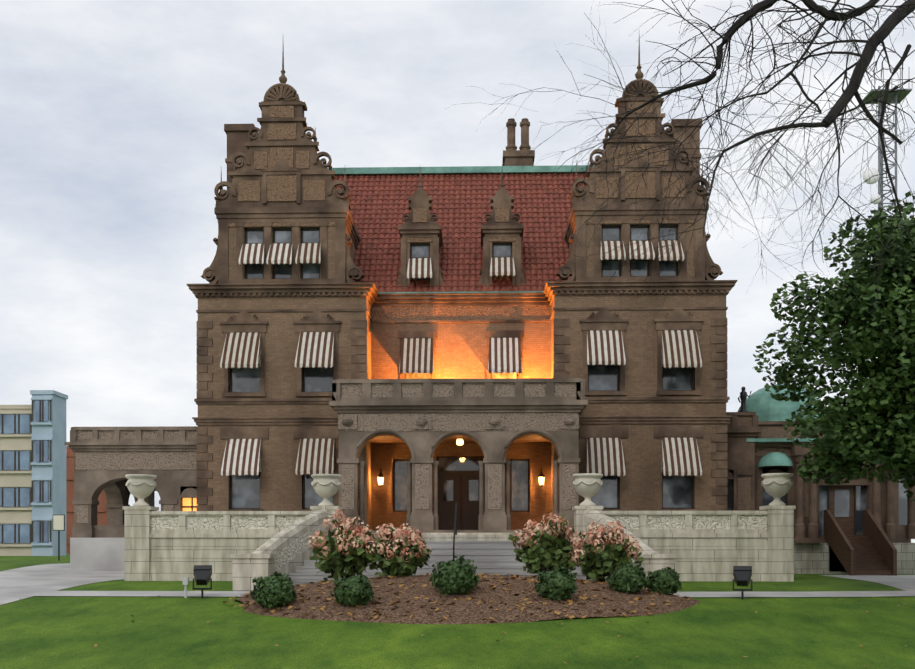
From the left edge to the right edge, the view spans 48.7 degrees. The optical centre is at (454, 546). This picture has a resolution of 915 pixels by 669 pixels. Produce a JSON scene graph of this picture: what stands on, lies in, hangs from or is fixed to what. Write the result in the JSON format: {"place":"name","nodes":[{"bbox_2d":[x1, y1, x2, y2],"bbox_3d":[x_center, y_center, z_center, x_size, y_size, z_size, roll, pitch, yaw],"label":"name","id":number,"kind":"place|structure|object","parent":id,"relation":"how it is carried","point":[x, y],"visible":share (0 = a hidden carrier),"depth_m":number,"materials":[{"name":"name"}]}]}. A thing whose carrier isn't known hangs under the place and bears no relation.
{"place":"outdoors","nodes":[
{"label":"outdoors","id":0,"kind":"place"},
{"bbox_2d":[0,563,123,604],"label":"driveway","id":1,"kind":"structure","parent":0,"point":[43,577],"depth_m":31.07,"materials":[{"name":"concrete"}]},
{"bbox_2d":[70,538,123,570],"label":"low wall","id":2,"kind":"structure","parent":0,"point":[96,553],"depth_m":35.84,"materials":[{"name":"grey concrete"}]},
{"bbox_2d":[0,554,914,668],"bbox_3d":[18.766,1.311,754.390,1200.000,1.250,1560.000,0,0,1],"label":"lawn","id":3,"kind":"structure","parent":0,"point":[167,632],"depth_m":18.76,"materials":[{"name":"green plant"}]},
{"bbox_2d":[0,405,31,555],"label":"modern building","id":4,"kind":"structure","parent":3,"relation":"on","point":[15,478],"depth_m":75.48,"materials":[{"name":"grey"}]},
{"bbox_2d":[0,414,29,542],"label":"window panes","id":5,"kind":"structure","parent":4,"relation":"attached to","point":[8,464],"depth_m":75.38,"materials":[{"name":"blue glass"}]},
{"bbox_2d":[2,414,31,542],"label":"window frames","id":6,"kind":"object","parent":4,"relation":"attached to","point":[15,469],"visible":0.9,"depth_m":75.34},
{"bbox_2d":[30,390,67,555],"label":"modern building","id":7,"kind":"structure","parent":3,"relation":"on","point":[53,431],"depth_m":74.95,"materials":[{"name":"blue paint"}]},
{"bbox_2d":[35,400,47,541],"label":"window panes","id":8,"kind":"structure","parent":7,"relation":"attached to","point":[45,459],"depth_m":74.81,"materials":[{"name":"blue glass"}]},
{"bbox_2d":[32,400,50,541],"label":"window frames","id":9,"kind":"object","parent":7,"relation":"attached to","point":[40,461],"visible":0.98,"depth_m":74.78,"materials":[{"name":"metal"}]},
{"bbox_2d":[53,515,64,560],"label":"street sign post","id":10,"kind":"object","parent":3,"relation":"on","point":[59,539],"visible":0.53,"depth_m":50.11,"materials":[{"name":"black metal"}]},
{"bbox_2d":[53,515,63,529],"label":"street sign board","id":11,"kind":"object","parent":10,"relation":"attached to","point":[58,522],"visible":0.86,"depth_m":50.09,"materials":[{"name":"beige metal"}]},
{"bbox_2d":[66,446,107,553],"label":"brick building","id":12,"kind":"structure","parent":3,"relation":"on","point":[102,514],"depth_m":97.61,"materials":[{"name":"brown brick"}]},
{"bbox_2d":[64,426,197,537],"bbox_3d":[-11.174,-1.574,39.425,5.040,5.360,7.500,0,0,1],"label":"side archway","id":13,"kind":"object","parent":3,"relation":"on","point":[174,488],"visible":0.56,"depth_m":35.91,"materials":[{"name":"stone"}]},
{"bbox_2d":[75,430,197,522],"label":"decorative wall panels","id":14,"kind":"object","parent":13,"relation":"attached to","point":[143,461],"visible":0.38,"depth_m":35.90,"materials":[{"name":"stone"}]},
{"bbox_2d":[182,498,196,510],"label":"porte cochere mullions","id":15,"kind":"object","parent":13,"relation":"attached to","point":[191,506],"visible":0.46,"depth_m":36.10,"materials":[{"name":"brown wood"}]},
{"bbox_2d":[183,498,196,510],"bbox_3d":[-9.377,-1.309,36.167,0.700,1.670,0.020,0,0,1],"label":"window","id":16,"kind":"structure","parent":13,"relation":"attached to","point":[186,501],"depth_m":36.16,"materials":[{"name":"yellow glass"}]},
{"bbox_2d":[183,577,188,597],"bbox_3d":[-6.435,1.002,24.198,0.120,0.550,0.120,0,0,1],"label":"floodlight junction box","id":17,"kind":"object","parent":3,"relation":"on","point":[185,581],"visible":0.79,"depth_m":24.17,"materials":[{"name":"grey plastic"}]},
{"bbox_2d":[193,565,211,597],"bbox_3d":[-6.042,0.864,24.223,0.448,0.839,0.542,0,0,-11],"label":"floodlight","id":18,"kind":"object","parent":3,"relation":"on","point":[203,574],"visible":0.94,"depth_m":24.18,"materials":[{"name":"black metal"}]},
{"bbox_2d":[288,541,607,584],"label":"front stairs","id":19,"kind":"structure","parent":3,"relation":"on","point":[492,557],"depth_m":27.68,"materials":[{"name":"stone"}]},
{"bbox_2d":[453,503,456,558],"bbox_3d":[0.007,-0.192,27.690,0.050,2.147,2.985,0,0,1],"label":"stair handrail","id":20,"kind":"object","parent":19,"relation":"on","point":[455,525],"visible":0.88,"depth_m":27.61,"materials":[{"name":"black metal"}]},
{"bbox_2d":[0,573,906,666],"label":"fallen leaves","id":21,"kind":"object","parent":3,"relation":"on","point":[479,602],"visible":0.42,"depth_m":21.87,"materials":[{"name":"brown plant"}]},
{"bbox_2d":[122,506,795,590],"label":"terrace wall","id":22,"kind":"structure","parent":3,"relation":"on","point":[241,559],"depth_m":28.95,"materials":[{"name":"beige stone"}]},
{"bbox_2d":[125,474,156,505],"bbox_3d":[-9.195,-1.636,29.651,0.903,0.924,0.903,0,0,1],"label":"urn","id":23,"kind":"object","parent":22,"relation":"on","point":[140,487],"visible":0.9,"depth_m":29.38,"materials":[{"name":"stone"}]},
{"bbox_2d":[311,474,341,505],"bbox_3d":[-3.747,-1.636,29.510,0.903,0.924,0.903,0,0,1],"label":"urn","id":24,"kind":"object","parent":22,"relation":"on","point":[326,487],"visible":0.96,"depth_m":29.23,"materials":[{"name":"stone"}]},
{"bbox_2d":[151,515,766,571],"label":"carved wall panels","id":25,"kind":"object","parent":22,"relation":"on","point":[292,551],"visible":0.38,"depth_m":29.02,"materials":[{"name":"stone"}]},
{"bbox_2d":[572,473,602,505],"bbox_3d":[3.850,-1.636,29.314,0.903,0.924,0.903,0,0,1],"label":"urn","id":26,"kind":"object","parent":22,"relation":"on","point":[587,486],"visible":0.94,"depth_m":29.04,"materials":[{"name":"stone"}]},
{"bbox_2d":[761,473,792,505],"bbox_3d":[9.299,-1.636,29.173,0.903,0.924,0.903,0,0,1],"label":"urn","id":27,"kind":"object","parent":22,"relation":"on","point":[777,486],"visible":0.92,"depth_m":28.90,"materials":[{"name":"stone"}]},
{"bbox_2d":[186,37,736,526],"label":"mansion","id":28,"kind":"structure","parent":3,"relation":"on","point":[244,141],"depth_m":34.70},
{"bbox_2d":[220,332,260,368],"bbox_3d":[-7.252,-6.694,34.419,1.280,1.400,0.767,0,0,1],"label":"awning","id":29,"kind":"object","parent":28,"relation":"attached to","point":[242,349],"visible":0.94,"depth_m":34.32,"materials":[{"name":"fabric"}]},
{"bbox_2d":[221,439,261,475],"bbox_3d":[-7.241,-3.058,34.442,1.280,1.351,0.719,-1,0,1],"label":"awning","id":30,"kind":"object","parent":28,"relation":"attached to","point":[241,457],"visible":0.98,"depth_m":34.34,"materials":[{"name":"fabric"}]},
{"bbox_2d":[239,244,263,264],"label":"awning","id":31,"kind":"object","parent":28,"relation":"attached to","point":[252,253],"visible":0.94,"depth_m":34.51,"materials":[{"name":"fabric"}]},
{"bbox_2d":[266,243,291,264],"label":"awning","id":32,"kind":"object","parent":28,"relation":"attached to","point":[278,253],"visible":0.96,"depth_m":34.45,"materials":[{"name":"white fabric"}]},
{"bbox_2d":[295,243,320,263],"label":"awning","id":33,"kind":"object","parent":28,"relation":"attached to","point":[308,252],"visible":0.92,"depth_m":34.45,"materials":[{"name":"white fabric"}]},
{"bbox_2d":[295,332,333,367],"bbox_3d":[-4.729,-6.698,34.365,1.280,1.392,0.743,1,0,1],"label":"awning","id":34,"kind":"object","parent":28,"relation":"attached to","point":[315,349],"visible":0.94,"depth_m":34.26,"materials":[{"name":"white fabric"}]},
{"bbox_2d":[295,439,334,474],"bbox_3d":[-4.713,-3.071,34.360,1.280,1.325,0.753,-1,0,1],"label":"awning","id":35,"kind":"object","parent":28,"relation":"attached to","point":[315,456],"visible":0.88,"depth_m":34.26,"materials":[{"name":"fabric"}]},
{"bbox_2d":[377,469,383,487],"bbox_3d":[-2.629,-2.460,35.990,0.260,0.731,0.399,0,0,1],"label":"lantern frame","id":36,"kind":"object","parent":28,"relation":"attached to","point":[380,475],"visible":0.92,"depth_m":35.87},
{"bbox_2d":[378,477,383,484],"bbox_3d":[-2.632,-2.324,35.903,0.220,0.260,0.191,0,0,1],"label":"lantern glass","id":37,"kind":"object","parent":36,"relation":"in","point":[380,479],"visible":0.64,"depth_m":35.84,"materials":[{"name":"white glass"}]},
{"bbox_2d":[399,338,432,373],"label":"awning","id":38,"kind":"object","parent":28,"relation":"attached to","point":[416,356],"visible":0.94,"depth_m":35.73,"materials":[{"name":"white fabric"}]},
{"bbox_2d":[407,258,431,278],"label":"awning","id":39,"kind":"object","parent":28,"relation":"attached to","point":[420,267],"visible":0.96,"depth_m":35.84,"materials":[{"name":"white fabric"}]},
{"bbox_2d":[329,378,587,533],"bbox_3d":[0.164,-2.659,33.751,8.020,5.130,4.760,0,0,1],"label":"entrance porch","id":40,"kind":"object","parent":28,"relation":"attached to","point":[423,446],"visible":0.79,"depth_m":31.57,"materials":[{"name":"grey stone"}]},
{"bbox_2d":[338,382,578,508],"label":"carved stone panels","id":41,"kind":"object","parent":40,"relation":"attached to","point":[464,421],"visible":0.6,"depth_m":31.58,"materials":[{"name":"grey stone"}]},
{"bbox_2d":[456,439,463,444],"bbox_3d":[0.171,-3.524,34.030,0.260,0.220,0.247,0,0,1],"label":"ceiling light","id":42,"kind":"object","parent":40,"relation":"attached to","point":[459,442],"visible":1,"depth_m":33.94,"materials":[{"name":"white glass"}]},
{"bbox_2d":[490,257,514,275],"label":"awning","id":43,"kind":"object","parent":28,"relation":"attached to","point":[502,266],"visible":1,"depth_m":35.75,"materials":[{"name":"fabric"}]},
{"bbox_2d":[488,338,521,373],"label":"awning","id":44,"kind":"object","parent":28,"relation":"attached to","point":[504,355],"visible":0.96,"depth_m":35.59,"materials":[{"name":"white fabric"}]},
{"bbox_2d":[538,467,544,487],"bbox_3d":[3.069,-2.460,35.843,0.260,0.731,0.399,0,0,1],"label":"lantern frame","id":45,"kind":"object","parent":28,"relation":"attached to","point":[541,474],"visible":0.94,"depth_m":35.72,"materials":[{"name":"black metal"}]},
{"bbox_2d":[538,477,544,484],"bbox_3d":[3.067,-2.324,35.756,0.220,0.260,0.191,0,0,1],"label":"wall lantern","id":46,"kind":"object","parent":45,"relation":"in","point":[541,479],"visible":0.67,"depth_m":35.69,"materials":[{"name":"white glass"}]},
{"bbox_2d":[586,438,624,475],"bbox_3d":[5.066,-3.039,34.105,1.280,1.390,0.757,1,0,1],"label":"awning","id":47,"kind":"object","parent":28,"relation":"attached to","point":[605,456],"visible":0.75,"depth_m":34.01,"materials":[{"name":"white fabric"}]},
{"bbox_2d":[587,330,625,365],"bbox_3d":[5.072,-6.719,34.108,1.280,1.350,0.751,0,0,1],"label":"awning","id":48,"kind":"object","parent":28,"relation":"attached to","point":[606,347],"visible":0.96,"depth_m":34.00,"materials":[{"name":"white fabric"}]},
{"bbox_2d":[600,241,625,259],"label":"awning","id":49,"kind":"object","parent":28,"relation":"attached to","point":[613,254],"visible":0.96,"depth_m":34.16,"materials":[{"name":"white fabric"}]},
{"bbox_2d":[629,241,654,259],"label":"awning","id":50,"kind":"object","parent":28,"relation":"attached to","point":[644,247],"visible":0.81,"depth_m":34.12,"materials":[{"name":"white fabric"}]},
{"bbox_2d":[658,240,683,260],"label":"awning","id":51,"kind":"object","parent":28,"relation":"attached to","point":[678,252],"visible":0.83,"depth_m":34.12,"materials":[{"name":"white fabric"}]},
{"bbox_2d":[661,438,701,475],"bbox_3d":[7.602,-3.038,34.043,1.280,1.392,0.751,0,0,1],"label":"awning","id":52,"kind":"object","parent":28,"relation":"attached to","point":[680,456],"visible":0.94,"depth_m":33.95,"materials":[{"name":"white fabric"}]},
{"bbox_2d":[661,330,701,367],"bbox_3d":[7.609,-6.673,34.068,1.280,1.441,0.701,0,0,1],"label":"awning","id":53,"kind":"object","parent":28,"relation":"attached to","point":[680,348],"visible":0.92,"depth_m":33.98,"materials":[{"name":"white fabric"}]},
{"bbox_2d":[235,575,700,623],"bbox_3d":[0.293,1.129,23.210,11.079,0.904,6.327,0,0,1],"label":"mulch mound","id":54,"kind":"object","parent":3,"relation":"on","point":[459,609],"visible":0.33,"depth_m":21.53,"materials":[{"name":"brown wood"}]},
{"bbox_2d":[250,570,296,608],"bbox_3d":[-3.915,0.912,21.822,1.045,0.829,1.088,0,0,1],"label":"boxwood shrub","id":55,"kind":"object","parent":54,"relation":"on","point":[275,590],"visible":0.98,"depth_m":21.59,"materials":[{"name":"green plant"}]},
{"bbox_2d":[307,509,377,581],"bbox_3d":[-2.708,-0.034,24.770,1.805,1.806,1.730,0,0,1],"label":"hydrangea","id":56,"kind":"object","parent":54,"relation":"on","point":[360,561],"depth_m":24.51,"materials":[{"name":"plant"}]},
{"bbox_2d":[330,573,374,605],"bbox_3d":[-2.168,0.901,21.484,0.977,0.711,0.968,0,0,1],"label":"boxwood shrub","id":57,"kind":"object","parent":54,"relation":"on","point":[351,590],"visible":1,"depth_m":21.26,"materials":[{"name":"green plant"}]},
{"bbox_2d":[364,522,433,576],"bbox_3d":[-1.352,0.084,24.572,1.849,1.403,1.462,0,0,1],"label":"hydrangea","id":58,"kind":"object","parent":54,"relation":"on","point":[394,565],"depth_m":24.24,"materials":[{"name":"pink plant"}]},
{"bbox_2d":[427,555,479,594],"bbox_3d":[-0.028,0.623,22.113,1.157,0.888,1.162,0,0,1],"label":"boxwood shrub","id":59,"kind":"object","parent":54,"relation":"on","point":[453,576],"visible":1,"depth_m":21.86,"materials":[{"name":"green plant"}]},
{"bbox_2d":[508,511,583,573],"bbox_3d":[2.288,-0.034,24.922,1.962,1.670,1.531,0,0,1],"label":"hydrangea","id":60,"kind":"object","parent":54,"relation":"on","point":[533,556],"depth_m":24.55,"materials":[{"name":"plant"}]},
{"bbox_2d":[533,565,577,599],"bbox_3d":[2.173,0.780,21.859,0.971,0.755,1.012,0,0,1],"label":"boxwood shrub","id":61,"kind":"object","parent":54,"relation":"on","point":[557,583],"visible":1,"depth_m":21.65,"materials":[{"name":"green plant"}]},
{"bbox_2d":[567,520,643,582],"bbox_3d":[3.631,0.149,24.556,1.853,1.642,1.626,0,0,1],"label":"hydrangea","id":62,"kind":"object","parent":54,"relation":"on","point":[593,562],"depth_m":24.29,"materials":[{"name":"pink plant"}]},
{"bbox_2d":[605,562,648,593],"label":"boxwood shrub","id":63,"kind":"object","parent":54,"relation":"on","point":[627,578],"visible":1,"depth_m":22.71,"materials":[{"name":"green plant"}]},
{"bbox_2d":[645,566,681,593],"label":"boxwood shrub","id":64,"kind":"object","parent":54,"relation":"on","point":[664,580],"visible":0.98,"depth_m":23.30,"materials":[{"name":"green plant"}]},
{"bbox_2d":[733,566,751,599],"bbox_3d":[6.768,0.872,23.792,0.448,0.839,0.542,0,0,15],"label":"floodlight","id":65,"kind":"object","parent":3,"relation":"on","point":[742,575],"visible":1,"depth_m":23.75,"materials":[{"name":"black metal"}]},
{"bbox_2d":[726,412,914,542],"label":"side building","id":66,"kind":"structure","parent":3,"relation":"on","point":[882,497],"depth_m":36.59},
{"bbox_2d":[738,386,751,411],"bbox_3d":[10.630,-5.374,37.162,0.505,1.040,0.320,0,0,1],"label":"pavilion statue","id":67,"kind":"object","parent":66,"relation":"on","point":[743,396],"visible":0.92,"depth_m":37.08,"materials":[{"name":"black metal"}]},
{"bbox_2d":[726,416,827,516],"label":"carved wall panels","id":68,"kind":"object","parent":66,"relation":"attached to","point":[743,494],"visible":0.31,"depth_m":36.88,"materials":[{"name":"brown stone"}]},
{"bbox_2d":[738,384,820,466],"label":"dome roof","id":69,"kind":"structure","parent":66,"relation":"on","point":[763,404],"depth_m":37.93,"materials":[{"name":"teal metal"}]},
{"bbox_2d":[726,475,906,534],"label":"windows","id":70,"kind":"structure","parent":66,"relation":"in","point":[841,503],"depth_m":37.15,"materials":[{"name":"grey glass"}]},
{"bbox_2d":[828,486,855,534],"bbox_3d":[14.206,-1.469,37.149,1.800,2.050,0.160,0,0,1],"label":"pavilion door frame","id":71,"kind":"object","parent":66,"relation":"in","point":[854,506],"visible":0.26,"depth_m":37.08,"materials":[{"name":"brown wood"}]},
{"bbox_2d":[794,543,914,573],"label":"foundation wall","id":72,"kind":"structure","parent":3,"relation":"on","point":[811,558],"depth_m":36.74,"materials":[{"name":"grey stone"}]},
{"bbox_2d":[860,67,911,216],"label":"light tower","id":73,"kind":"structure","parent":3,"relation":"on","point":[880,156],"depth_m":132.56,"materials":[{"name":"silver metal"}]},
{"bbox_2d":[862,168,906,210],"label":"radio tower dishes","id":74,"kind":"object","parent":73,"relation":"attached to","point":[868,175],"visible":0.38,"depth_m":131.81,"materials":[{"name":"white metal"}]},
{"bbox_2d":[0,0,914,542],"label":"sky","id":75,"kind":"structure","parent":0,"point":[114,114],"materials":[{"name":"grey"}]},
{"bbox_2d":[370,435,549,443],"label":"porch ceiling","id":76,"kind":"structure","parent":0,"point":[386,439],"depth_m":35.16,"materials":[{"name":"paint"}]},
{"bbox_2d":[436,456,484,529],"bbox_3d":[0.231,-1.884,36.360,1.800,2.720,0.060,0,0,1],"label":"door frame","id":77,"kind":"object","parent":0,"point":[460,501],"depth_m":36.33,"materials":[{"name":"brown wood"}]},
{"bbox_2d":[395,458,527,510],"bbox_3d":[0.231,-2.219,36.335,4.900,1.950,0.130,0,0,1],"label":"house door glass","id":78,"kind":"object","parent":77,"relation":"attached to","point":[519,485],"visible":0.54,"depth_m":36.32,"materials":[{"name":"grey glass"}]},
{"bbox_2d":[198,223,725,529],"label":"brick house walls","id":79,"kind":"structure","parent":0,"point":[461,350],"depth_m":34.79,"materials":[{"name":"brown brick"}]},
{"bbox_2d":[333,173,588,291],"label":"tiled roof","id":80,"kind":"structure","parent":79,"relation":"on","point":[461,206],"depth_m":38.83,"materials":[{"name":"red tile"}]},
{"bbox_2d":[327,165,594,292],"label":"roof trim","id":81,"kind":"structure","parent":80,"relation":"attached to","point":[455,170],"depth_m":40.96,"materials":[{"name":"teal metal"}]},
{"bbox_2d":[228,102,693,319],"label":"carved stone panels","id":82,"kind":"object","parent":79,"relation":"attached to","point":[280,188],"visible":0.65,"depth_m":34.75,"materials":[{"name":"brown stone"}]},
{"bbox_2d":[230,225,692,528],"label":"window frames","id":83,"kind":"structure","parent":79,"relation":"in","point":[446,512],"depth_m":36.27,"materials":[{"name":"brown wood"}]},
{"bbox_2d":[232,228,690,507],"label":"window panes","id":84,"kind":"structure","parent":83,"relation":"in","point":[676,491],"depth_m":34.99,"materials":[{"name":"grey glass"}]},
{"bbox_2d":[16,591,914,596],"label":"front path","id":85,"kind":"structure","parent":0,"point":[680,594],"depth_m":24.76,"materials":[{"name":"concrete"}]},
{"bbox_2d":[451,0,914,339],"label":"bare tree branches","id":86,"kind":"object","parent":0,"point":[896,17],"visible":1,"depth_m":12.30,"materials":[{"name":"brown plant"}]},
{"bbox_2d":[752,191,914,500],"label":"green tree","id":87,"kind":"object","parent":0,"point":[871,422],"depth_m":24.35,"materials":[{"name":"green plant"}]},
{"bbox_2d":[823,486,896,575],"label":"pavilion wood stairs","id":88,"kind":"structure","parent":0,"point":[872,550],"depth_m":35.53,"materials":[{"name":"brown wood"}]},
{"bbox_2d":[824,575,914,590],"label":"paved path","id":89,"kind":"structure","parent":0,"point":[905,582],"depth_m":30.12,"materials":[{"name":"concrete"}]}
]}

